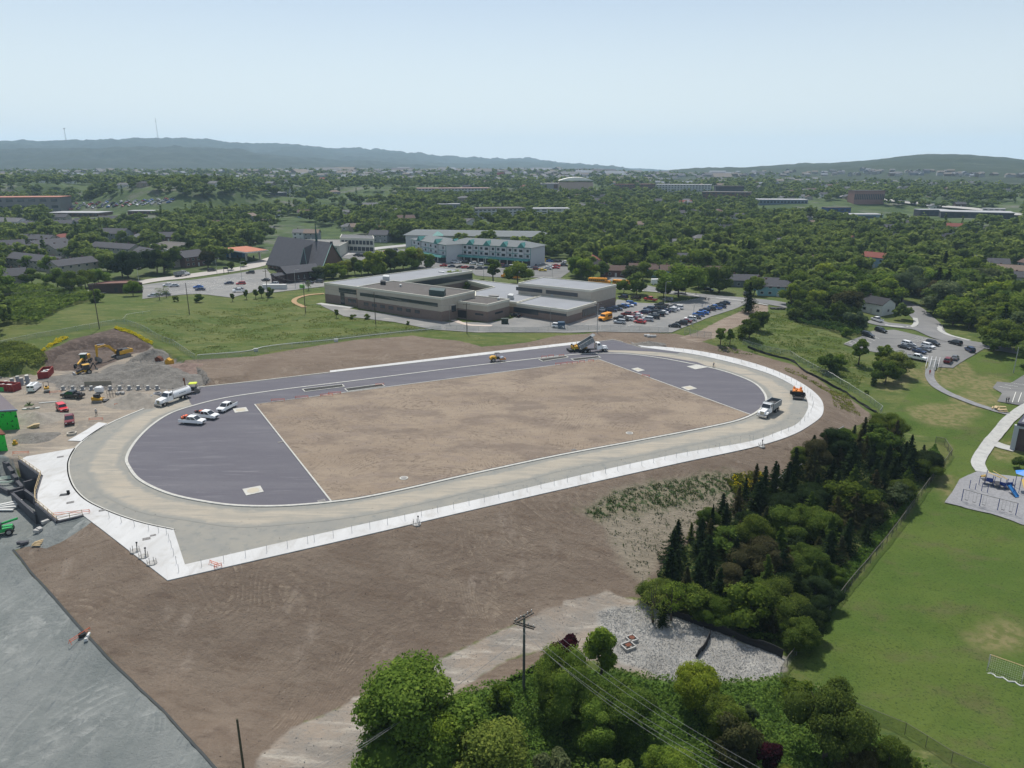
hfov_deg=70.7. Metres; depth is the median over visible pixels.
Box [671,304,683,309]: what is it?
parked car
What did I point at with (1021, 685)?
football goal
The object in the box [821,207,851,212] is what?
warehouse
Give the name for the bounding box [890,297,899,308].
shrub
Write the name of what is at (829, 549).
spruce
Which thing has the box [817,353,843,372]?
shrub
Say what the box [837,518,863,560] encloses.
spruce
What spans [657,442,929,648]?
undergrowth
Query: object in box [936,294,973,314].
leafy tree
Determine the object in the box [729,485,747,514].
spruce
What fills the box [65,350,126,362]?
heap
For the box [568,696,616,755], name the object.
leafy tree
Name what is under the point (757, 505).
spruce
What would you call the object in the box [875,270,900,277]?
leafy tree
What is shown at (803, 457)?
leafy tree
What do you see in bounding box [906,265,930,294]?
leafy tree
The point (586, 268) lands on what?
leafy tree
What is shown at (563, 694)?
leafy tree
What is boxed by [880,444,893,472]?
spruce
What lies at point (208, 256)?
leafy tree
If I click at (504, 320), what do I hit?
transformer
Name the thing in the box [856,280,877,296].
leafy tree
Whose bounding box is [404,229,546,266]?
hotel
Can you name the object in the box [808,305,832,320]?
shrub
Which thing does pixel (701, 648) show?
silt fence
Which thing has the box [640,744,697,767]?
leafy tree
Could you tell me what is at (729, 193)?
office building
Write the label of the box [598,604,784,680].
loose stones
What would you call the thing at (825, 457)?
leafy tree
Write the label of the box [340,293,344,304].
door
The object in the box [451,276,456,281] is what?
window
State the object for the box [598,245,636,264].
leafy tree
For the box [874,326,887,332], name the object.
parked car
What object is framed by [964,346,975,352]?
parked car
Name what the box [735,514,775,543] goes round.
leafy tree
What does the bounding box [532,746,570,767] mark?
shrub
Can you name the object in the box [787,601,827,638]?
leafy tree
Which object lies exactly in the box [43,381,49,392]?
tandem roller
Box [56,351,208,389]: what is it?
loose stones
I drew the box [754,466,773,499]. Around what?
spruce
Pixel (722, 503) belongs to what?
spruce
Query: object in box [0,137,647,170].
hills
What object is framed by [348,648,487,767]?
leafy tree
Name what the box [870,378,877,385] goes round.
shrub
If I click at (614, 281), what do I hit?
school bus
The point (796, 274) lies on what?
leafy tree
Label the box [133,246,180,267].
row house
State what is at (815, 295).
leafy tree
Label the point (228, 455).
infield asphalt
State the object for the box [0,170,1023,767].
ground
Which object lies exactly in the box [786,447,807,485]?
spruce
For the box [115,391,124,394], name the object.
tool pile
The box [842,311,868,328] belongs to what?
shrub
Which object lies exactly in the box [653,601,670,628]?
spruce
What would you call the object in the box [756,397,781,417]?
dump truck
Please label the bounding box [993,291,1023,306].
leafy tree
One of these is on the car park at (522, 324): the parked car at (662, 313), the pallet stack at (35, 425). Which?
the parked car at (662, 313)
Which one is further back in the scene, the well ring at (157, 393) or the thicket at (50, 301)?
the thicket at (50, 301)
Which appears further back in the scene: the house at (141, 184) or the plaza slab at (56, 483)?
the house at (141, 184)
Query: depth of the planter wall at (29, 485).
140.41 m
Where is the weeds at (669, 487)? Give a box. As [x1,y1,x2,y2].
[587,473,760,517]
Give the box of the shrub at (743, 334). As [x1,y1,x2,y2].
[737,327,747,337]
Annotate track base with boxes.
[70,340,807,563]
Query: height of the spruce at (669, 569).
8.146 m
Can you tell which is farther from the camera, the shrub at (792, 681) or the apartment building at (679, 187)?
the apartment building at (679, 187)
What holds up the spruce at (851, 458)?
on the ground at (924, 622)
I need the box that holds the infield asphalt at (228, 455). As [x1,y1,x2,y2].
[128,354,764,504]
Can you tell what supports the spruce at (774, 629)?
on the ground at (924, 622)
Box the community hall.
[87,280,142,292]
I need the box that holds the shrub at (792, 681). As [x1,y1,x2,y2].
[779,677,814,698]
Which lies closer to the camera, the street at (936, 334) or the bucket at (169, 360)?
the bucket at (169, 360)
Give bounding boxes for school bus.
[588,277,610,283]
[598,312,611,320]
[612,279,629,283]
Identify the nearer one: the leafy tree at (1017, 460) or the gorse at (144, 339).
the leafy tree at (1017, 460)
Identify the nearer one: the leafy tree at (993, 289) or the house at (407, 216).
the leafy tree at (993, 289)
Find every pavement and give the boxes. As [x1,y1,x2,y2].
[318,303,352,307]
[451,319,491,325]
[576,314,599,321]
[616,288,766,304]
[885,318,918,326]
[937,324,968,339]
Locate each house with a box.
[0,217,28,224]
[0,238,24,244]
[2,266,27,283]
[6,251,66,270]
[7,243,42,250]
[21,233,59,242]
[25,237,69,244]
[43,241,67,256]
[45,255,98,274]
[51,213,71,219]
[53,219,74,223]
[56,233,71,239]
[74,217,94,223]
[92,241,141,253]
[97,215,115,224]
[100,227,133,240]
[117,183,128,188]
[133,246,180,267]
[136,181,149,187]
[159,231,173,241]
[179,249,205,267]
[207,181,217,186]
[248,213,256,221]
[265,181,276,185]
[292,228,303,238]
[303,229,320,238]
[331,190,339,193]
[341,222,348,230]
[348,222,355,231]
[368,229,391,242]
[397,215,415,218]
[457,196,467,202]
[468,218,474,224]
[600,263,625,277]
[629,262,659,277]
[659,263,670,272]
[677,253,689,264]
[692,234,703,238]
[726,272,758,286]
[750,275,779,289]
[756,278,790,296]
[805,195,812,199]
[818,192,827,197]
[861,250,885,267]
[862,293,896,315]
[882,224,897,233]
[928,204,938,208]
[946,223,963,232]
[952,202,966,206]
[987,258,1010,264]
[996,263,1023,270]
[1013,270,1023,280]
[1017,258,1023,264]
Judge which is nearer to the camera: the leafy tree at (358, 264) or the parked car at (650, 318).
the parked car at (650, 318)
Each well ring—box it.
[66,431,76,435]
[153,392,161,396]
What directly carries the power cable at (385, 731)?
attached to the power pole at (524, 626)
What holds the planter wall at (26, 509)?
on the ground at (924, 622)
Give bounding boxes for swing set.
[961,489,1018,514]
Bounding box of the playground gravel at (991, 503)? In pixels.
[945,471,1023,524]
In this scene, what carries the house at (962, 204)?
on the ground at (924, 622)
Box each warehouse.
[440,203,460,207]
[755,198,807,204]
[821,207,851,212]
[849,213,883,219]
[913,209,947,215]
[938,210,1014,218]
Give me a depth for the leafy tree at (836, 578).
117.13 m
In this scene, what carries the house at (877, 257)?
on the ground at (924, 622)
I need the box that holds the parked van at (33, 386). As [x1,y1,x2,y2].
[26,381,41,391]
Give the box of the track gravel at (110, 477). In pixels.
[86,350,794,526]
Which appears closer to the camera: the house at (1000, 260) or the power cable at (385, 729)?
the power cable at (385, 729)
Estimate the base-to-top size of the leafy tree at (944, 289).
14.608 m
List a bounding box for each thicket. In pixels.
[0,282,92,320]
[0,340,47,374]
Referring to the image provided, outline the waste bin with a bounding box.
[557,321,564,328]
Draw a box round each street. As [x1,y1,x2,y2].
[87,257,268,290]
[343,244,405,255]
[601,277,786,307]
[868,320,1016,353]
[897,299,945,331]
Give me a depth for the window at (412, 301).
279.64 m
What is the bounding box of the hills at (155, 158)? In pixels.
[0,145,448,169]
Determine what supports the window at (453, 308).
in the school at (442, 288)
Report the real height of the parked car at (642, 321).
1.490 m
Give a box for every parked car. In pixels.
[55,401,68,412]
[510,313,520,317]
[552,322,563,327]
[605,307,616,311]
[612,306,622,310]
[613,318,625,323]
[618,294,628,298]
[625,315,633,320]
[626,300,636,304]
[630,295,640,299]
[633,319,646,323]
[638,309,649,314]
[641,316,653,321]
[643,305,654,309]
[648,314,659,318]
[655,305,667,308]
[657,311,665,315]
[662,297,673,301]
[666,307,676,311]
[668,323,680,327]
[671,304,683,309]
[675,320,687,324]
[684,316,696,320]
[692,311,704,315]
[699,307,710,311]
[704,287,713,291]
[860,330,874,337]
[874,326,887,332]
[897,344,911,349]
[901,340,915,344]
[907,343,917,348]
[911,348,926,353]
[917,346,931,351]
[920,341,935,348]
[925,339,940,345]
[943,356,952,363]
[948,339,962,345]
[952,355,959,360]
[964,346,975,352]
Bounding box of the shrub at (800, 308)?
[785,299,819,318]
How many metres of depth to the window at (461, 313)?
279.44 m
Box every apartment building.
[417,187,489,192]
[474,207,525,218]
[531,207,569,216]
[614,184,634,189]
[639,184,654,188]
[656,184,711,191]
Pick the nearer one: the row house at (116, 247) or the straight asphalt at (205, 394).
the straight asphalt at (205, 394)
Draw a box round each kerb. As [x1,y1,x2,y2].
[67,408,173,529]
[125,353,766,506]
[201,372,329,386]
[254,359,749,500]
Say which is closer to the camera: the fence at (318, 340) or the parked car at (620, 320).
the fence at (318, 340)
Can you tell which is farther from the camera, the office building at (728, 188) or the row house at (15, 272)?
the office building at (728, 188)
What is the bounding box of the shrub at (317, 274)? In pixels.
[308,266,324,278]
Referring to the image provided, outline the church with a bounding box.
[266,224,342,283]
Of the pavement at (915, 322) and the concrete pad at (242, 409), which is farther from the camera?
the pavement at (915, 322)
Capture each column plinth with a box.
[130,542,139,553]
[138,547,148,558]
[146,558,156,565]
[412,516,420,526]
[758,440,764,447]
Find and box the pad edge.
[12,549,216,767]
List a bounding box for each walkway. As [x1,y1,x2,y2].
[971,404,1023,471]
[992,442,1013,450]
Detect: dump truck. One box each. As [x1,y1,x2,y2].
[173,270,190,276]
[577,334,608,352]
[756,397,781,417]
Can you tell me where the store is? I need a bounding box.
[156,241,184,250]
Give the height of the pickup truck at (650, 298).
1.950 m
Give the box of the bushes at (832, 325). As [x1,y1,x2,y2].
[786,298,867,334]
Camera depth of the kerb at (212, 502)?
149.77 m
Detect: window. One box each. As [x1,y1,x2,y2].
[339,288,347,293]
[348,289,356,294]
[360,292,368,296]
[392,297,401,301]
[409,299,419,303]
[418,301,428,305]
[428,302,437,306]
[429,279,434,284]
[435,278,440,284]
[446,277,451,282]
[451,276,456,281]
[451,305,455,311]
[458,310,465,317]
[467,273,472,278]
[513,307,537,314]
[516,287,541,292]
[546,290,577,296]
[582,308,586,316]
[587,307,591,314]
[592,306,596,313]
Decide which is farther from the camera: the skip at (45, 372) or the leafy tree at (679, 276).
the leafy tree at (679, 276)
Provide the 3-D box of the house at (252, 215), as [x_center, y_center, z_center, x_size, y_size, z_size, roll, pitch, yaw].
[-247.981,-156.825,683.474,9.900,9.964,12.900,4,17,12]
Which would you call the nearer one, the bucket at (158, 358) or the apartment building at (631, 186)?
the bucket at (158, 358)
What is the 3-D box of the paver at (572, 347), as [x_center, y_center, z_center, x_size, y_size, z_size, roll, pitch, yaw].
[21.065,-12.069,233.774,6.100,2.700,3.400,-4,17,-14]
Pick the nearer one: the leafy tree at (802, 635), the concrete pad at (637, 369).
the leafy tree at (802, 635)
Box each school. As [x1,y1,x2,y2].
[0,196,71,211]
[324,267,616,323]
[1010,415,1023,451]
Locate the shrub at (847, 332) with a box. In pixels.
[841,327,852,336]
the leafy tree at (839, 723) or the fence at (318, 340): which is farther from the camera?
the fence at (318, 340)
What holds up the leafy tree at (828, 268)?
on the ground at (924, 622)
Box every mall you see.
[49,211,113,216]
[127,210,155,214]
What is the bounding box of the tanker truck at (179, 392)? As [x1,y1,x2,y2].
[154,385,190,405]
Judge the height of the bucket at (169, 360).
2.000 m
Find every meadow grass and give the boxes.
[139,299,432,353]
[720,311,869,389]
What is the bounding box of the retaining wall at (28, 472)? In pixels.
[18,455,83,525]
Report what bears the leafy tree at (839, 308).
on the ground at (924, 622)
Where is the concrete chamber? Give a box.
[620,634,638,651]
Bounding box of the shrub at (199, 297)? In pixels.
[194,294,203,301]
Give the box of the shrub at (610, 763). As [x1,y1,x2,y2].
[599,758,633,767]
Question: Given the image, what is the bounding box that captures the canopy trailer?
[262,284,286,288]
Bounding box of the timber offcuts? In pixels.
[31,539,43,545]
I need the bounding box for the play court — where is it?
[993,375,1023,404]
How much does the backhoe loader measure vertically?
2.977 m
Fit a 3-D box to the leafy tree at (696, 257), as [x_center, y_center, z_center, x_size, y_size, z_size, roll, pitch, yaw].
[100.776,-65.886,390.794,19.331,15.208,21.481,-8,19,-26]
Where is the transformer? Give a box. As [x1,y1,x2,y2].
[501,318,508,323]
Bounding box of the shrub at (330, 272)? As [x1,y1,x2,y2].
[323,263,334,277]
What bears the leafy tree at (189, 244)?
on the ground at (924, 622)
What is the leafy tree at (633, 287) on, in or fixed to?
on the ground at (924, 622)
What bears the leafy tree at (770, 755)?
on the ground at (924, 622)
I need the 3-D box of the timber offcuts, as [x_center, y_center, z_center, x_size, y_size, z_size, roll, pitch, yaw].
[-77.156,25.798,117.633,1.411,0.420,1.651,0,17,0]
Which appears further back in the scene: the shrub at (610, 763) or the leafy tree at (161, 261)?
the leafy tree at (161, 261)
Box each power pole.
[88,284,99,328]
[236,718,244,767]
[513,609,534,692]
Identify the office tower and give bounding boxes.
[847,190,885,203]
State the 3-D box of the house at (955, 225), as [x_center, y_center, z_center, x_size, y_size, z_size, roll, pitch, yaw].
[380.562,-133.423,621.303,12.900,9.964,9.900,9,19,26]
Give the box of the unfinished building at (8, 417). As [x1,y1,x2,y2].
[0,394,19,450]
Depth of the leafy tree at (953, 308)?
284.20 m
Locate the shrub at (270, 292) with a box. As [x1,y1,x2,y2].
[265,287,273,296]
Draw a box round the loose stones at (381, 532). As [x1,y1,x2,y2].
[45,332,856,766]
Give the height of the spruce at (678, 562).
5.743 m
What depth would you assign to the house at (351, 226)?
612.05 m
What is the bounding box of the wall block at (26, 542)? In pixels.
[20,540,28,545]
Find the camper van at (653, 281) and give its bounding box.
[651,279,657,284]
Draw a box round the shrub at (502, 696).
[486,681,515,707]
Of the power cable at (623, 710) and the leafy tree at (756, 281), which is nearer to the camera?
the power cable at (623, 710)
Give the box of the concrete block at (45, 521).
[41,519,49,524]
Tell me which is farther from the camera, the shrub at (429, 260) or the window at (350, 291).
the shrub at (429, 260)
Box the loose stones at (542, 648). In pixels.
[262,594,784,767]
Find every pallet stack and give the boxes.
[22,407,39,409]
[27,423,39,427]
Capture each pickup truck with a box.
[60,389,84,398]
[64,413,74,425]
[178,414,205,424]
[193,409,219,419]
[216,401,237,411]
[232,288,245,292]
[613,315,628,319]
[620,311,634,314]
[643,296,657,301]
[654,302,668,305]
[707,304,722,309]
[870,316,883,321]
[907,353,926,360]
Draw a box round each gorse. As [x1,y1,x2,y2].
[41,336,68,350]
[114,326,152,344]
[732,471,760,487]
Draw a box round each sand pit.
[302,384,344,391]
[344,383,384,391]
[538,356,568,361]
[571,356,600,360]
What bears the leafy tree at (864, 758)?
on the ground at (924, 622)
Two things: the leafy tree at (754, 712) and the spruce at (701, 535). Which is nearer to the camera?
the leafy tree at (754, 712)
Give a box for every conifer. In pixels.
[639,243,648,262]
[738,282,758,312]
[928,267,944,283]
[939,251,949,263]
[943,269,955,281]
[997,304,1010,319]
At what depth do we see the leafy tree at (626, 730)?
85.66 m
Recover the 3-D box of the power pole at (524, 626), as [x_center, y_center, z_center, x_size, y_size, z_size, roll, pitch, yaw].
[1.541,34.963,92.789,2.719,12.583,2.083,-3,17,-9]
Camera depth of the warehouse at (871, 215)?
732.08 m
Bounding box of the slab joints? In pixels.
[166,342,818,579]
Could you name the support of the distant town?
on the ground at (924, 622)
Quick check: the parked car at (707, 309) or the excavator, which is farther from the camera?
the parked car at (707, 309)
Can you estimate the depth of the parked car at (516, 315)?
281.36 m
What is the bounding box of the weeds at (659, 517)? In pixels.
[600,483,732,573]
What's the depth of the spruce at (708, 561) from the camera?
118.41 m
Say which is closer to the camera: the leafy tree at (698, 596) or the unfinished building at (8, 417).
the leafy tree at (698, 596)
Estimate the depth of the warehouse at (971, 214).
714.13 m
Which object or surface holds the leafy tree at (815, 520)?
on the ground at (924, 622)
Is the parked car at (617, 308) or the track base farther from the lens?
the parked car at (617, 308)
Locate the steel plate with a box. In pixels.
[84,381,111,385]
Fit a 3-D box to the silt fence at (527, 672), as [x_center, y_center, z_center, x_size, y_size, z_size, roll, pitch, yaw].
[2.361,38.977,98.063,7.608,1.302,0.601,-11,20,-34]
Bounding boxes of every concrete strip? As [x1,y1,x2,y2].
[168,342,823,580]
[330,341,579,372]
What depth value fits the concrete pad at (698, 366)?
214.49 m
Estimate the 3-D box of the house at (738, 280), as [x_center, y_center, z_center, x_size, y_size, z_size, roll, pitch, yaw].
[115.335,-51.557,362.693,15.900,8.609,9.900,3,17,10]
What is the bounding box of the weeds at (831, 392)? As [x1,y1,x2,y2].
[785,368,859,415]
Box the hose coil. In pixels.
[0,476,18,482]
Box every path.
[291,293,324,306]
[925,369,1009,414]
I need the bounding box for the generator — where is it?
[94,386,103,391]
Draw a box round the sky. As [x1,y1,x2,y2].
[0,0,1023,169]
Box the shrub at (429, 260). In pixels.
[423,254,434,266]
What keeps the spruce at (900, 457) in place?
on the ground at (924, 622)
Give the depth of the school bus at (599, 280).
361.44 m
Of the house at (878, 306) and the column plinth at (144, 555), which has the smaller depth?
the column plinth at (144, 555)
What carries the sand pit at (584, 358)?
on the infield asphalt at (228, 455)
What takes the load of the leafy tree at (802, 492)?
on the ground at (924, 622)
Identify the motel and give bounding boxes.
[307,239,348,256]
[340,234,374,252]
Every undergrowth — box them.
[350,661,940,767]
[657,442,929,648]
[732,443,939,640]
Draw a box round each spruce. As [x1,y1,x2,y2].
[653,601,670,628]
[656,529,691,566]
[656,548,680,588]
[666,519,685,544]
[673,549,684,581]
[680,566,693,598]
[683,535,722,587]
[686,517,708,558]
[686,522,694,540]
[689,556,711,590]
[705,518,715,548]
[708,504,715,529]
[710,567,726,596]
[715,493,732,513]
[719,503,733,527]
[721,536,744,572]
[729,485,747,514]
[736,569,754,602]
[741,477,751,499]
[744,477,770,516]
[748,463,759,492]
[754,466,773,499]
[754,554,776,579]
[761,506,771,516]
[764,609,779,639]
[766,461,784,494]
[772,547,791,577]
[775,526,791,570]
[777,463,780,478]
[778,461,802,492]
[783,474,798,501]
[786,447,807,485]
[788,570,812,598]
[795,507,813,544]
[800,448,825,484]
[804,491,816,506]
[806,561,819,578]
[812,515,839,550]
[814,473,821,487]
[814,536,823,548]
[819,530,852,580]
[823,435,831,455]
[824,491,833,512]
[825,458,837,480]
[828,496,852,532]
[830,470,841,495]
[835,517,843,543]
[835,536,848,565]
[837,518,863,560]
[838,442,869,481]
[842,438,861,468]
[843,493,873,531]
[846,464,860,483]
[854,430,866,462]
[857,417,869,435]
[857,517,879,547]
[862,425,874,442]
[862,443,882,473]
[863,436,870,458]
[866,458,882,482]
[870,469,883,489]
[877,469,890,491]
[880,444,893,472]
[881,497,891,517]
[886,456,903,485]
[891,420,903,449]
[891,446,904,469]
[899,445,926,478]
[900,466,915,485]
[902,441,909,462]
[903,435,916,452]
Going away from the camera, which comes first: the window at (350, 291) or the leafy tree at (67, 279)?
the window at (350, 291)
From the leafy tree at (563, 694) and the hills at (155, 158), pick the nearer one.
the leafy tree at (563, 694)
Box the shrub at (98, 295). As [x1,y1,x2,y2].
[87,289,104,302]
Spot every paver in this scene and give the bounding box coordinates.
[566,342,587,351]
[790,386,805,398]
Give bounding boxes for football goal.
[986,654,1023,686]
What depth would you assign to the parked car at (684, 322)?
269.42 m
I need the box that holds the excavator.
[95,344,132,361]
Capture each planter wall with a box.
[0,486,23,494]
[10,492,38,523]
[11,489,33,504]
[23,478,36,491]
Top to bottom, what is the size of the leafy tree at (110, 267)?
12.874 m
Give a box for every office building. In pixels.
[702,191,751,198]
[714,186,743,190]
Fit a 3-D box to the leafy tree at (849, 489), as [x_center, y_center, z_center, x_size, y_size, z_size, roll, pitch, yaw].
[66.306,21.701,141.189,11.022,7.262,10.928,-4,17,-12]
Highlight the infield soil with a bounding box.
[256,359,748,499]
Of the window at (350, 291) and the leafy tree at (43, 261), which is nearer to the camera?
the window at (350, 291)
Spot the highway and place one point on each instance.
(916, 203)
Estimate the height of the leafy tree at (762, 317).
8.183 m
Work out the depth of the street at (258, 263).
398.91 m
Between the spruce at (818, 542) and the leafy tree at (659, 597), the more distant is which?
the spruce at (818, 542)
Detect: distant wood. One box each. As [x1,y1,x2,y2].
[0,166,1023,198]
[0,171,1023,234]
[0,208,1023,358]
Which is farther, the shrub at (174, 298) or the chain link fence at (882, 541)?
the shrub at (174, 298)
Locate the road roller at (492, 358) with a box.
[489,352,505,361]
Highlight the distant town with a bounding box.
[0,167,1023,186]
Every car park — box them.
[142,269,323,298]
[321,297,744,332]
[342,249,568,277]
[844,330,983,367]
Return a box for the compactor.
[183,378,200,392]
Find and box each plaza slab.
[20,448,184,580]
[68,422,106,440]
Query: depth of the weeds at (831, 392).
200.66 m
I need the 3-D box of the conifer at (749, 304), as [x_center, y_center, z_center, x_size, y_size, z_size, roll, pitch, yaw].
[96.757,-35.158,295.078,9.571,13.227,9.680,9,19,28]
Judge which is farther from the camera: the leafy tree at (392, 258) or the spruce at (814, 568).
the leafy tree at (392, 258)
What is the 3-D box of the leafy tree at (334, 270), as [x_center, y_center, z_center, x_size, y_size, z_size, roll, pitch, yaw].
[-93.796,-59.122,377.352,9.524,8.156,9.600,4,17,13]
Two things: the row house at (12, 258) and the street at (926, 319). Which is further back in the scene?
the row house at (12, 258)
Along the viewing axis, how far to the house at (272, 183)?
1114.16 m
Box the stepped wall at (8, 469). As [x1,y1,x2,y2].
[2,461,23,486]
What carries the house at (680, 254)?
on the ground at (924, 622)
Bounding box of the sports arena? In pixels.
[540,177,592,189]
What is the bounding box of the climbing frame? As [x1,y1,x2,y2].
[969,470,1023,496]
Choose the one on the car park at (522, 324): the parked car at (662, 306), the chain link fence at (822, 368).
the parked car at (662, 306)
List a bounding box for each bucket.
[155,356,163,360]
[165,357,173,364]
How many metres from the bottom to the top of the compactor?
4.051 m
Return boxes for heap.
[11,432,60,443]
[17,411,69,424]
[37,373,98,385]
[53,354,78,365]
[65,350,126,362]
[86,371,132,382]
[100,363,159,372]
[103,391,172,409]
[126,364,188,379]
[128,374,202,388]
[130,348,168,360]
[168,362,202,373]
[631,341,666,345]
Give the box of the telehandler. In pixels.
[0,517,17,535]
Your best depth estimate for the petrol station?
448.75 m
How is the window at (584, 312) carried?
in the school at (442, 288)
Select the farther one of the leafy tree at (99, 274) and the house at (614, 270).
the house at (614, 270)
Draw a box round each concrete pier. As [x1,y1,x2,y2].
[19,377,24,385]
[24,375,30,383]
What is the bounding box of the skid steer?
[91,394,108,402]
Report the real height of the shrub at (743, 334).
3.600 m
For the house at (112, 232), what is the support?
on the ground at (924, 622)
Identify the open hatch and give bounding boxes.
[59,490,69,495]
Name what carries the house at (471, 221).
on the ground at (924, 622)
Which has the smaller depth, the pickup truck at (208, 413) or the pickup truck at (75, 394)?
the pickup truck at (208, 413)
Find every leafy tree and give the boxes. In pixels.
[0,266,15,287]
[17,255,31,266]
[18,268,43,282]
[36,255,56,268]
[40,267,64,286]
[55,270,87,288]
[74,269,95,288]
[88,268,111,282]
[94,252,113,270]
[103,255,122,276]
[108,250,144,278]
[122,280,143,295]
[138,248,172,273]
[149,249,175,273]
[155,288,163,299]
[166,248,181,267]
[179,240,195,248]
[198,250,214,267]
[226,262,234,269]
[239,258,246,264]
[252,289,258,296]
[258,286,264,297]
[320,265,329,276]
[329,263,337,277]
[333,264,346,277]
[337,260,353,275]
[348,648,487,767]
[350,257,357,274]
[354,260,366,275]
[361,250,386,274]
[382,249,405,271]
[399,246,421,267]
[399,251,408,269]
[406,248,425,267]
[415,700,474,762]
[451,715,529,767]
[487,259,500,281]
[503,261,534,283]
[532,642,597,728]
[550,633,580,655]
[567,256,581,276]
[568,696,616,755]
[572,258,599,279]
[583,626,617,674]
[590,674,658,750]
[592,261,609,276]
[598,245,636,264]
[616,279,630,293]
[621,265,637,276]
[628,278,645,294]
[634,577,676,605]
[634,578,670,622]
[636,261,653,278]
[640,244,678,263]
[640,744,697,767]
[647,235,666,246]
[653,262,707,296]
[655,286,670,297]
[658,581,690,620]
[672,582,712,620]
[673,658,721,713]
[678,248,717,266]
[695,507,721,528]
[696,592,735,628]
[696,690,749,741]
[699,273,719,291]
[705,265,733,292]
[707,525,742,554]
[712,711,764,767]
[715,328,725,344]
[715,562,743,594]
[722,580,787,627]
[726,328,735,344]
[726,535,793,576]
[731,511,772,527]
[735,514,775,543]
[740,318,761,337]
[740,576,787,596]
[743,275,767,294]
[745,703,760,723]
[748,311,769,330]
[751,575,810,627]
[755,740,783,767]
[762,492,799,509]
[764,504,807,542]
[775,570,804,582]
[775,675,880,761]
[777,283,808,302]
[778,615,823,654]
[779,268,815,282]
[784,536,805,544]
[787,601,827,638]
[788,542,835,578]
[790,446,808,463]
[790,503,843,544]
[792,482,831,510]
[801,573,847,607]
[802,438,834,465]
[805,290,827,305]
[808,262,838,276]
[809,596,831,622]
[819,427,851,457]
[821,480,883,509]
[823,286,847,303]
[823,564,846,586]
[824,271,857,285]
[827,301,851,321]
[830,290,865,312]
[832,745,879,767]
[839,265,874,281]
[840,428,858,442]
[843,480,888,506]
[851,338,869,364]
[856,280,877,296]
[857,273,894,292]
[859,501,889,522]
[862,428,905,458]
[867,412,911,435]
[867,423,883,430]
[868,360,905,384]
[872,277,909,297]
[874,344,894,360]
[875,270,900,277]
[875,735,921,767]
[878,350,917,373]
[885,481,913,505]
[888,479,919,501]
[891,272,927,301]
[898,255,930,268]
[904,458,946,477]
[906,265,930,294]
[914,280,936,298]
[915,449,944,468]
[920,280,979,307]
[922,267,937,274]
[924,270,964,281]
[933,300,974,325]
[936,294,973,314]
[942,268,966,280]
[948,256,995,269]
[959,282,981,291]
[960,268,980,277]
[963,312,975,329]
[972,292,1008,304]
[973,267,1002,280]
[974,316,991,336]
[975,291,992,300]
[976,318,1023,345]
[981,280,1012,290]
[981,285,1011,304]
[985,302,1022,320]
[991,311,1023,326]
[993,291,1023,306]
[1011,456,1023,466]
[1012,324,1023,345]
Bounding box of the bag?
[84,632,90,641]
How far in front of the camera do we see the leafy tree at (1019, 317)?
259.30 m
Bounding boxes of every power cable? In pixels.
[311,637,521,767]
[318,633,524,767]
[326,625,518,765]
[331,622,516,766]
[520,630,719,767]
[521,625,728,765]
[525,633,708,767]
[527,614,746,767]
[531,612,755,765]
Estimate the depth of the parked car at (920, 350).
246.65 m
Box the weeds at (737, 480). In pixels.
[724,470,762,494]
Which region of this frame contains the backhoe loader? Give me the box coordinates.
[72,363,97,374]
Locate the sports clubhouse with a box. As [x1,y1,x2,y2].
[267,192,286,196]
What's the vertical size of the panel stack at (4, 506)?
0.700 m
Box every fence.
[124,319,195,359]
[199,328,439,354]
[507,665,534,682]
[641,581,783,657]
[695,630,710,656]
[743,339,882,409]
[747,346,877,413]
[780,436,952,676]
[857,703,990,767]
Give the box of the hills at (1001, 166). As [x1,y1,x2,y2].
[658,154,1023,184]
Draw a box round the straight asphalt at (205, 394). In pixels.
[187,340,707,404]
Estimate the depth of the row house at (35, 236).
489.98 m
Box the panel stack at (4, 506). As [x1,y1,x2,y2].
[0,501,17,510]
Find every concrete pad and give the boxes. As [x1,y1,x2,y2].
[233,407,247,412]
[242,486,263,495]
[632,368,643,371]
[681,386,696,389]
[687,364,706,368]
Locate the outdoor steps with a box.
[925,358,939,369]
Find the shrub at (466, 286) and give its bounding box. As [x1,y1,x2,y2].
[463,282,470,288]
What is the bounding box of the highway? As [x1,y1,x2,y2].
[785,190,1021,214]
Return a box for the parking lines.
[154,278,1021,401]
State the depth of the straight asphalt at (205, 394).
210.41 m
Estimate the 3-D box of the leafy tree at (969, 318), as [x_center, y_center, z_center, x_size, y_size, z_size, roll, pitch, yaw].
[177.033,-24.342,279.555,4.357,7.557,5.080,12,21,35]
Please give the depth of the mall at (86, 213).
691.64 m
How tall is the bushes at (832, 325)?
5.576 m
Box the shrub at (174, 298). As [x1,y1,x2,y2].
[172,296,178,301]
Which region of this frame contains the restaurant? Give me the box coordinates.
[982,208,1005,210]
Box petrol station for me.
[225,246,268,260]
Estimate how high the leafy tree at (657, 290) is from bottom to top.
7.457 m
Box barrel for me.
[78,631,85,637]
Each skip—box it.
[0,381,21,391]
[37,366,53,378]
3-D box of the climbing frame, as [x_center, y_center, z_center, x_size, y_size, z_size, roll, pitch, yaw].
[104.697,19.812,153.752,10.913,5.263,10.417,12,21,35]
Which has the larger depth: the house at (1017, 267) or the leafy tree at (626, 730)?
the house at (1017, 267)
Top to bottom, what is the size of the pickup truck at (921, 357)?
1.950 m
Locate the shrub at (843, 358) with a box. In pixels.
[833,354,848,367]
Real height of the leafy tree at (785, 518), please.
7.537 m

